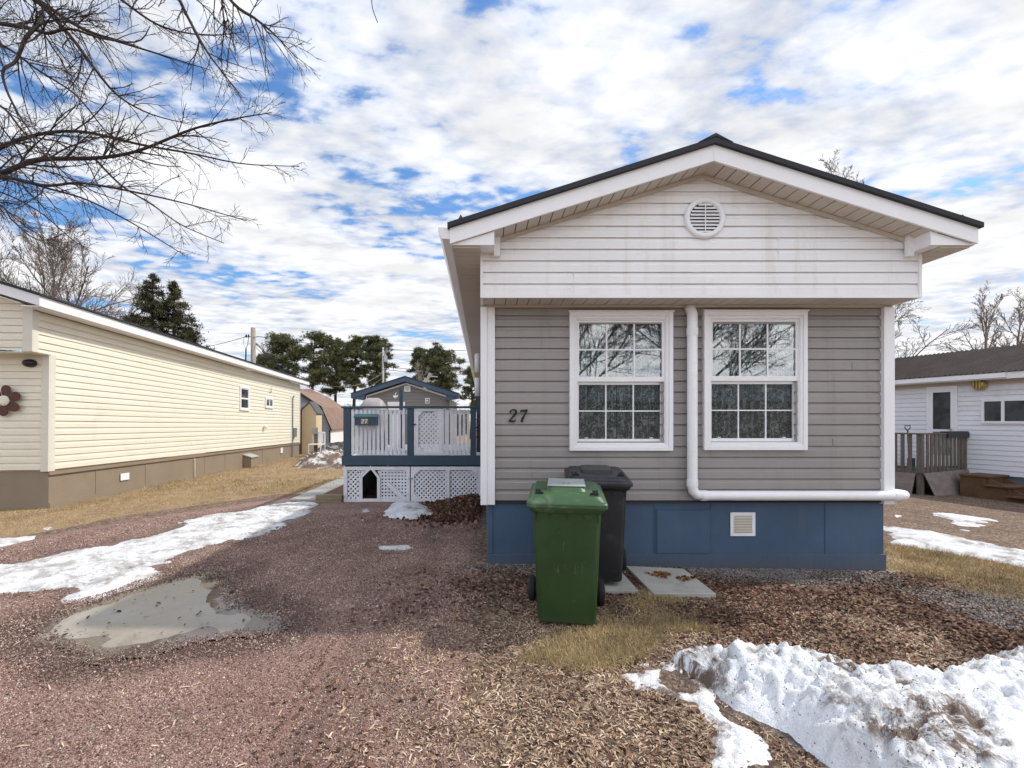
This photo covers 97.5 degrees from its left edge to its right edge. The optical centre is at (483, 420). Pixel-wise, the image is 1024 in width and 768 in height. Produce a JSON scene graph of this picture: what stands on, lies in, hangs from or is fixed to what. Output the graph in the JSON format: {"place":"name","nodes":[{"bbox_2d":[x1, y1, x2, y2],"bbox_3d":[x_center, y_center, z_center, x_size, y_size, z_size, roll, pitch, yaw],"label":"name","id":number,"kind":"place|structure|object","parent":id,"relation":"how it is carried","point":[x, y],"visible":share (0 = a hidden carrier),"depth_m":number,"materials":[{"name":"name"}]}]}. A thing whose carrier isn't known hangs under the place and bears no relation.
{"place":"outdoors","nodes":[
{"label":"outdoors","id":0,"kind":"place"},
{"bbox_2d":[0,498,482,767],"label":"driveway","id":1,"kind":"structure","parent":0,"point":[334,650],"depth_m":2.71,"materials":[{"name":"brown gravel"}]},
{"bbox_2d":[31,578,250,658],"bbox_3d":[-2.545,1.575,3.589,1.971,0.092,1.580,0,0,34],"label":"ice sheet","id":2,"kind":"object","parent":1,"relation":"on","point":[187,604],"visible":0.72,"depth_m":3.49,"materials":[{"name":"grey ice"}]},
{"bbox_2d":[58,575,244,636],"bbox_3d":[-2.633,1.532,3.587,1.496,0.043,1.090,0,0,41],"label":"ice debris","id":3,"kind":"object","parent":2,"relation":"on","point":[87,617],"visible":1,"depth_m":3.52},
{"bbox_2d":[0,501,317,603],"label":"snow patch","id":4,"kind":"object","parent":1,"relation":"on","point":[99,570],"visible":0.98,"depth_m":5.02,"materials":[{"name":"white snow"}]},
{"bbox_2d":[28,571,294,664],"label":"puddle water","id":5,"kind":"structure","parent":1,"relation":"on","point":[216,601],"depth_m":3.38,"materials":[{"name":"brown liquid"}]},
{"bbox_2d":[0,510,481,767],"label":"driveway debris","id":6,"kind":"object","parent":1,"relation":"on","point":[109,726],"visible":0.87,"depth_m":2.43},
{"bbox_2d":[316,485,343,502],"bbox_3d":[-2.875,1.478,9.270,0.481,0.185,1.900,0,0,0],"label":"timber edging","id":7,"kind":"object","parent":1,"relation":"on","point":[335,495],"visible":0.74,"depth_m":8.32,"materials":[{"name":"brown wood"}]},
{"bbox_2d":[379,545,412,550],"bbox_3d":[-1.064,1.538,5.353,0.600,0.052,0.390,0,0,0],"label":"snow patch","id":8,"kind":"object","parent":1,"relation":"on","point":[398,547],"visible":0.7,"depth_m":5.33,"materials":[{"name":"white snow"}]},
{"bbox_2d":[383,501,432,519],"bbox_3d":[-1.203,1.491,7.616,1.200,0.144,1.650,0,0,0],"label":"snow patch","id":9,"kind":"object","parent":1,"relation":"on","point":[400,510],"visible":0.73,"depth_m":7.25,"materials":[{"name":"white snow"}]},
{"bbox_2d":[360,493,480,530],"bbox_3d":[-0.959,1.421,7.222,1.883,0.294,2.211,0,0,0],"label":"leaf pile","id":10,"kind":"object","parent":1,"relation":"on","point":[465,508],"visible":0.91,"depth_m":7.13,"materials":[{"name":"brown plant"}]},
{"bbox_2d":[290,477,343,500],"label":"path","id":11,"kind":"structure","parent":0,"point":[310,495],"depth_m":9.51,"materials":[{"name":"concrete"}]},
{"bbox_2d":[0,434,1023,767],"bbox_3d":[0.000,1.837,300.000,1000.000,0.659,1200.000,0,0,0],"label":"ground","id":12,"kind":"structure","parent":0,"point":[918,512],"depth_m":3.45,"materials":[{"name":"brown soil"}]},
{"bbox_2d":[0,536,35,546],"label":"snow patch","id":13,"kind":"object","parent":12,"relation":"on","point":[6,541],"visible":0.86,"depth_m":5.79,"materials":[{"name":"white snow"}]},
{"bbox_2d":[0,206,165,351],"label":"bare tree","id":14,"kind":"object","parent":12,"relation":"on","point":[62,269],"visible":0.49,"depth_m":26.46,"materials":[{"name":"brown plant"}]},
{"bbox_2d":[0,281,309,509],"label":"cream mobile home","id":15,"kind":"object","parent":12,"relation":"on","point":[91,387],"visible":0.99,"depth_m":9.61,"materials":[{"name":"plastic"}]},
{"bbox_2d":[0,385,20,415],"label":"flower ornament","id":16,"kind":"object","parent":15,"relation":"attached to","point":[5,399],"visible":1,"depth_m":7.90,"materials":[{"name":"brown paint"}]},
{"bbox_2d":[239,386,249,410],"bbox_3d":[-8.347,-0.767,15.678,0.050,0.840,0.739,0,-1,-5],"label":"window","id":17,"kind":"structure","parent":15,"relation":"in","point":[244,392],"depth_m":15.68,"materials":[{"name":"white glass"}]},
{"bbox_2d":[265,397,273,408],"bbox_3d":[-8.521,-0.701,17.849,0.050,0.433,0.798,0,-1,-4],"label":"window","id":18,"kind":"structure","parent":15,"relation":"in","point":[269,402],"depth_m":17.84,"materials":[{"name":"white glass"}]},
{"bbox_2d":[117,272,215,348],"bbox_3d":[-17.082,-3.157,23.935,7.425,9.594,6.883,0,0,0],"label":"spruce tree","id":19,"kind":"object","parent":12,"relation":"on","point":[157,310],"visible":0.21,"depth_m":23.88,"materials":[{"name":"green plant"}]},
{"bbox_2d":[0,0,377,265],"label":"bare maple","id":20,"kind":"object","parent":12,"relation":"on","point":[7,174],"visible":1,"depth_m":5.38,"materials":[{"name":"brown plant"}]},
{"bbox_2d":[243,327,255,362],"bbox_3d":[-16.086,-2.391,31.000,0.932,8.063,0.400,0,0,0],"label":"utility pole","id":21,"kind":"object","parent":12,"relation":"on","point":[253,344],"visible":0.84,"depth_m":30.87,"materials":[{"name":"brown wood"}]},
{"bbox_2d":[257,336,465,350],"bbox_3d":[-5.989,-5.448,32.448,19.516,0.744,0.036,0,0,-9],"label":"overhead wire","id":22,"kind":"object","parent":21,"relation":"attached to","point":[371,348],"visible":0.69,"depth_m":32.25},
{"bbox_2d":[243,453,258,466],"bbox_3d":[-8.355,1.385,15.936,0.480,0.510,0.610,0,0,-4],"label":"vent well","id":23,"kind":"object","parent":12,"relation":"on","point":[250,460],"visible":0.64,"depth_m":15.71,"materials":[{"name":"beige paint"}]},
{"bbox_2d":[256,352,283,379],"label":"pine tree","id":24,"kind":"object","parent":12,"relation":"on","point":[261,358],"visible":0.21,"depth_m":43.38,"materials":[{"name":"green plant"}]},
{"bbox_2d":[256,330,314,380],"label":"pine tree","id":25,"kind":"object","parent":12,"relation":"on","point":[276,348],"visible":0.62,"depth_m":45.23,"materials":[{"name":"green plant"}]},
{"bbox_2d":[298,403,306,453],"bbox_3d":[-9.314,0.416,22.950,0.807,2.647,1.300,0,0,0],"label":"lean to shed","id":26,"kind":"object","parent":12,"relation":"on","point":[302,405],"visible":0.18,"depth_m":22.65,"materials":[{"name":"grey"}]},
{"bbox_2d":[301,401,323,453],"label":"garden shed","id":27,"kind":"structure","parent":12,"relation":"on","point":[312,412],"depth_m":22.60,"materials":[{"name":"grey wood"}]},
{"bbox_2d":[282,330,343,389],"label":"pine tree","id":28,"kind":"object","parent":12,"relation":"on","point":[317,372],"visible":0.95,"depth_m":43.75,"materials":[{"name":"green plant"}]},
{"bbox_2d":[312,427,317,451],"bbox_3d":[-7.132,1.019,19.010,0.204,1.441,0.220,0,0,0],"label":"service post","id":29,"kind":"object","parent":12,"relation":"on","point":[314,431],"visible":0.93,"depth_m":19.00,"materials":[{"name":"metal"}]},
{"bbox_2d":[300,389,329,398],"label":"brown roofed house","id":30,"kind":"structure","parent":12,"relation":"on","point":[310,391],"depth_m":36.21,"materials":[{"name":"brown"}]},
{"bbox_2d":[308,432,324,453],"bbox_3d":[-7.000,1.060,18.850,0.540,1.160,0.540,0,0,0],"label":"garden chair","id":31,"kind":"object","parent":12,"relation":"on","point":[318,443],"visible":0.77,"depth_m":19.09,"materials":[{"name":"white plastic"}]},
{"bbox_2d":[293,441,354,468],"bbox_3d":[-7.255,1.401,21.999,3.445,0.699,15.783,0,0,-15],"label":"snow heap","id":32,"kind":"object","parent":12,"relation":"on","point":[329,456],"visible":0.52,"depth_m":15.69,"materials":[{"name":"white snow"}]},
{"bbox_2d":[300,390,354,445],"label":"barn shed","id":33,"kind":"structure","parent":12,"relation":"on","point":[332,420],"depth_m":30.30,"materials":[{"name":"brown"}]},
{"bbox_2d":[317,337,351,401],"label":"pine tree","id":34,"kind":"object","parent":12,"relation":"on","point":[338,388],"visible":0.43,"depth_m":48.51,"materials":[{"name":"green plant"}]},
{"bbox_2d":[329,334,375,436],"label":"pine tree","id":35,"kind":"object","parent":12,"relation":"on","point":[348,375],"visible":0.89,"depth_m":44.40,"materials":[{"name":"green plant"}]},
{"bbox_2d":[359,335,399,385],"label":"pine tree","id":36,"kind":"object","parent":12,"relation":"on","point":[375,366],"visible":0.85,"depth_m":45.26,"materials":[{"name":"green plant"}]},
{"bbox_2d":[381,347,387,382],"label":"utility pole","id":37,"kind":"object","parent":12,"relation":"on","point":[384,358],"visible":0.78,"depth_m":41.91,"materials":[{"name":"wood"}]},
{"bbox_2d":[256,344,380,386],"bbox_3d":[-12.621,-4.098,36.448,0.036,2.642,12.693,0,0,31],"label":"overhead wire","id":38,"kind":"object","parent":37,"relation":"attached to","point":[307,379],"visible":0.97,"depth_m":34.65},
{"bbox_2d":[265,356,382,394],"bbox_3d":[-12.621,-3.673,36.448,0.036,3.046,12.695,0,0,31],"label":"overhead wire","id":39,"kind":"object","parent":37,"relation":"attached to","point":[317,390],"visible":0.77,"depth_m":35.79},
{"bbox_2d":[383,366,445,370],"bbox_3d":[-3.119,-4.463,37.949,14.830,1.192,0.036,0,0,32],"label":"overhead wire","id":40,"kind":"object","parent":37,"relation":"attached to","point":[419,369],"visible":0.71,"depth_m":39.54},
{"bbox_2d":[384,369,471,374],"bbox_3d":[-3.119,-4.221,37.949,14.830,1.199,0.040,0,0,32],"label":"overhead wire","id":41,"kind":"object","parent":37,"relation":"attached to","point":[434,373],"visible":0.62,"depth_m":38.62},
{"bbox_2d":[344,399,466,435],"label":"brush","id":42,"kind":"object","parent":12,"relation":"on","point":[457,422],"visible":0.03,"depth_m":50.64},
{"bbox_2d":[351,376,464,444],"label":"garage","id":43,"kind":"structure","parent":12,"relation":"on","point":[415,393],"depth_m":21.49,"materials":[{"name":"grey"}]},
{"bbox_2d":[388,402,404,444],"bbox_3d":[-4.162,0.325,21.470,0.829,2.431,0.060,0,0,0],"label":"garage door","id":44,"kind":"structure","parent":43,"relation":"in","point":[389,403],"depth_m":21.47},
{"bbox_2d":[341,386,480,501],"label":"deck","id":45,"kind":"structure","parent":12,"relation":"on","point":[365,469],"depth_m":8.41,"materials":[{"name":"white wood"}]},
{"bbox_2d":[354,414,377,424],"bbox_3d":[-2.177,-0.016,8.328,0.421,0.213,0.169,0,0,0],"label":"mailbox","id":46,"kind":"object","parent":45,"relation":"attached to","point":[365,419],"visible":1,"depth_m":8.26,"materials":[{"name":"teal metal"}]},
{"bbox_2d":[360,398,386,449],"bbox_3d":[-2.331,0.090,9.500,0.555,1.140,0.480,0,0,0],"label":"covered barbecue","id":47,"kind":"object","parent":45,"relation":"on","point":[372,402],"visible":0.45,"depth_m":9.30,"materials":[{"name":"grey fabric"}]},
{"bbox_2d":[344,466,409,501],"bbox_3d":[-2.000,1.189,8.423,1.245,0.689,0.040,0,0,0],"label":"lattice panel","id":48,"kind":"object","parent":45,"relation":"in","point":[398,493],"depth_m":8.42,"materials":[{"name":"white plastic"}]},
{"bbox_2d":[393,390,402,447],"bbox_3d":[-2.010,-0.020,10.581,0.243,1.420,0.098,0,0,-15],"label":"ornament post","id":49,"kind":"object","parent":45,"relation":"on","point":[400,397],"visible":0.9,"depth_m":10.56,"materials":[{"name":"wood"}]},
{"bbox_2d":[409,467,480,501],"bbox_3d":[-0.716,1.200,8.416,1.359,0.668,0.053,0,0,0],"label":"lattice panel","id":50,"kind":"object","parent":45,"relation":"in","point":[415,497],"depth_m":8.43,"materials":[{"name":"white plastic"}]},
{"bbox_2d":[406,346,430,381],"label":"pine tree","id":51,"kind":"object","parent":12,"relation":"on","point":[415,355],"visible":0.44,"depth_m":46.46,"materials":[{"name":"green plant"}]},
{"bbox_2d":[412,359,429,388],"bbox_3d":[-5.593,-1.799,39.958,3.240,7.080,2.370,0,0,-28],"label":"bare tree","id":52,"kind":"object","parent":12,"relation":"on","point":[417,365],"visible":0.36,"depth_m":39.98,"materials":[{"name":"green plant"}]},
{"bbox_2d":[424,373,436,388],"bbox_3d":[-4.213,-1.115,36.000,1.074,5.511,0.280,0,0,0],"label":"street lamp","id":53,"kind":"object","parent":12,"relation":"on","point":[428,377],"visible":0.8,"depth_m":35.94,"materials":[{"name":"grey metal"}]},
{"bbox_2d":[415,342,465,394],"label":"pine tree","id":54,"kind":"object","parent":12,"relation":"on","point":[436,360],"visible":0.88,"depth_m":43.36,"materials":[{"name":"green plant"}]},
{"bbox_2d":[453,365,475,405],"bbox_3d":[-0.977,-1.771,39.943,2.547,6.835,2.559,0,0,-36],"label":"pine tree","id":55,"kind":"object","parent":12,"relation":"on","point":[467,391],"visible":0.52,"depth_m":39.91,"materials":[{"name":"green plant"}]},
{"bbox_2d":[0,454,1023,673],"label":"dead grass","id":56,"kind":"structure","parent":12,"relation":"on","point":[622,634],"depth_m":4.00,"materials":[{"name":"plant"}]},
{"bbox_2d":[526,480,607,624],"bbox_3d":[0.662,1.020,3.576,0.644,1.055,0.747,0,0,10],"label":"wheelie bin","id":57,"kind":"object","parent":12,"relation":"on","point":[566,585],"visible":0.98,"depth_m":3.29,"materials":[{"name":"plastic"}]},
{"bbox_2d":[547,478,585,486],"bbox_3d":[0.664,0.492,3.584,0.290,0.016,0.280,0,4,10],"label":"lid plate","id":58,"kind":"object","parent":57,"relation":"on","point":[560,482],"visible":1,"depth_m":3.56,"materials":[{"name":"metal"}]},
{"bbox_2d":[604,573,637,593],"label":"paving slab","id":59,"kind":"structure","parent":12,"relation":"on","point":[625,585],"depth_m":4.02,"materials":[{"name":"concrete"}]},
{"bbox_2d":[564,465,632,581],"bbox_3d":[1.082,0.970,4.317,0.644,1.055,0.747,0,0,9],"label":"wheelie bin","id":60,"kind":"object","parent":59,"relation":"on","point":[615,483],"visible":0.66,"depth_m":4.02,"materials":[{"name":"black plastic"}]},
{"bbox_2d":[247,564,1023,767],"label":"dead leaves","id":61,"kind":"object","parent":12,"relation":"on","point":[938,615],"visible":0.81,"depth_m":3.42,"materials":[{"name":"brown plant"}]},
{"bbox_2d":[320,590,992,767],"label":"wood chips","id":62,"kind":"object","parent":12,"relation":"on","point":[694,729],"visible":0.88,"depth_m":2.50,"materials":[{"name":"brown wood"}]},
{"bbox_2d":[626,566,715,597],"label":"paving slab","id":63,"kind":"structure","parent":12,"relation":"on","point":[675,587],"depth_m":4.12,"materials":[{"name":"concrete"}]},
{"bbox_2d":[645,570,670,578],"bbox_3d":[1.695,1.486,4.355,0.229,0.045,0.177,0,0,44],"label":"leaf clump","id":64,"kind":"object","parent":63,"relation":"on","point":[663,573],"visible":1,"depth_m":4.33,"materials":[{"name":"brown plant"}]},
{"bbox_2d":[676,575,698,580],"bbox_3d":[1.943,1.493,4.263,0.226,0.059,0.120,0,0,-23],"label":"leaf clump","id":65,"kind":"object","parent":63,"relation":"on","point":[685,577],"visible":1,"depth_m":4.25,"materials":[{"name":"brown plant"}]},
{"bbox_2d":[622,662,773,767],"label":"snow patch","id":66,"kind":"object","parent":12,"relation":"on","point":[738,746],"visible":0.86,"depth_m":2.19,"materials":[{"name":"white snow"}]},
{"bbox_2d":[438,133,983,570],"bbox_3d":[2.098,-0.355,13.745,5.042,4.590,19.240,0,0,0],"label":"mobile home","id":67,"kind":"object","parent":12,"relation":"on","point":[695,343],"visible":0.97,"depth_m":4.71,"materials":[{"name":"grey plastic"}]},
{"bbox_2d":[476,414,480,438],"bbox_3d":[-0.100,0.134,8.750,0.201,0.535,0.081,0,0,0],"label":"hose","id":68,"kind":"object","parent":67,"relation":"attached to","point":[477,426],"visible":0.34,"depth_m":8.73,"materials":[{"name":"black rubber"}]},
{"bbox_2d":[568,310,674,450],"bbox_3d":[1.446,-0.416,4.780,1.105,1.467,0.225,0,0,0],"label":"window","id":69,"kind":"structure","parent":67,"relation":"in","point":[593,380],"depth_m":4.83,"materials":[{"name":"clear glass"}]},
{"bbox_2d":[702,310,809,449],"bbox_3d":[2.851,-0.423,4.780,1.105,1.467,0.225,0,0,0],"label":"window","id":70,"kind":"structure","parent":67,"relation":"in","point":[748,384],"depth_m":4.83,"materials":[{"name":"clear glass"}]},
{"bbox_2d":[450,563,1023,630],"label":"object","id":71,"kind":"object","parent":12,"relation":"on","point":[793,578],"visible":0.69,"depth_m":4.34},
{"bbox_2d":[817,149,866,183],"bbox_3d":[19.747,-6.443,24.648,4.994,16.369,4.822,0,0,0],"label":"bare tree","id":72,"kind":"object","parent":12,"relation":"on","point":[834,169],"visible":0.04,"depth_m":23.89,"materials":[{"name":"brown plant"}]},
{"bbox_2d":[670,639,1023,767],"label":"snow bank","id":73,"kind":"structure","parent":12,"relation":"on","point":[850,698],"depth_m":2.15,"materials":[{"name":"white snow"}]},
{"bbox_2d":[678,639,1013,767],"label":"snow grit","id":74,"kind":"object","parent":73,"relation":"on","point":[868,713],"visible":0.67,"depth_m":2.19,"materials":[{"name":"brown gravel"}]},
{"bbox_2d":[895,431,969,495],"bbox_3d":[11.570,1.238,12.772,2.110,1.905,2.820,0,0,-19],"label":"wooden porch","id":75,"kind":"object","parent":12,"relation":"on","point":[943,480],"visible":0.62,"depth_m":11.58,"materials":[{"name":"grey wood"}]},
{"bbox_2d":[904,425,914,469],"bbox_3d":[11.459,0.727,12.036,0.282,1.205,0.032,0,0,0],"label":"shovel","id":76,"kind":"object","parent":75,"relation":"on","point":[913,462],"visible":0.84,"depth_m":12.03,"materials":[{"name":"grey metal"}]},
{"bbox_2d":[895,300,984,376],"bbox_3d":[14.857,-2.554,17.662,5.925,8.589,6.909,0,0,0],"label":"bare tree","id":77,"kind":"object","parent":12,"relation":"on","point":[918,329],"visible":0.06,"depth_m":15.57,"materials":[{"name":"grey plant"}]},
{"bbox_2d":[883,526,1023,565],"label":"snow patch","id":78,"kind":"object","parent":12,"relation":"on","point":[923,539],"visible":0.78,"depth_m":5.88,"materials":[{"name":"white snow"}]},
{"bbox_2d":[895,344,1023,488],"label":"white mobile home","id":79,"kind":"object","parent":12,"relation":"on","point":[978,394],"visible":0.24,"depth_m":12.03,"materials":[{"name":"white plastic"}]},
{"bbox_2d":[926,386,957,465],"bbox_3d":[12.746,0.160,12.463,0.090,2.209,0.660,0,0,-19],"label":"door","id":80,"kind":"structure","parent":79,"relation":"in","point":[941,402],"depth_m":12.47,"materials":[{"name":"white glass"}]},
{"bbox_2d":[981,398,1023,423],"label":"window","id":81,"kind":"structure","parent":79,"relation":"in","point":[1011,410],"depth_m":11.33,"materials":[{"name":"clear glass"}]},
{"bbox_2d":[933,512,998,530],"bbox_3d":[8.284,1.796,8.042,2.154,0.109,1.561,0,0,-21],"label":"snow patch","id":82,"kind":"object","parent":12,"relation":"on","point":[965,520],"visible":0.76,"depth_m":8.00,"materials":[{"name":"white snow"}]},
{"bbox_2d":[937,280,1023,350],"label":"bare tree","id":83,"kind":"object","parent":12,"relation":"on","point":[986,327],"visible":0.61,"depth_m":26.92,"materials":[{"name":"brown plant"}]},
{"bbox_2d":[959,473,1023,502],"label":"wooden steps","id":84,"kind":"structure","parent":12,"relation":"on","point":[992,486],"depth_m":11.01,"materials":[{"name":"brown wood"}]},
{"bbox_2d":[983,287,1023,346],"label":"bare tree","id":85,"kind":"object","parent":12,"relation":"on","point":[1019,316],"visible":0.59,"depth_m":26.97,"materials":[{"name":"brown plant"}]},
{"bbox_2d":[0,0,1023,414],"label":"sky","id":86,"kind":"structure","parent":0,"point":[422,117],"materials":[{"name":"blue"}]}
]}

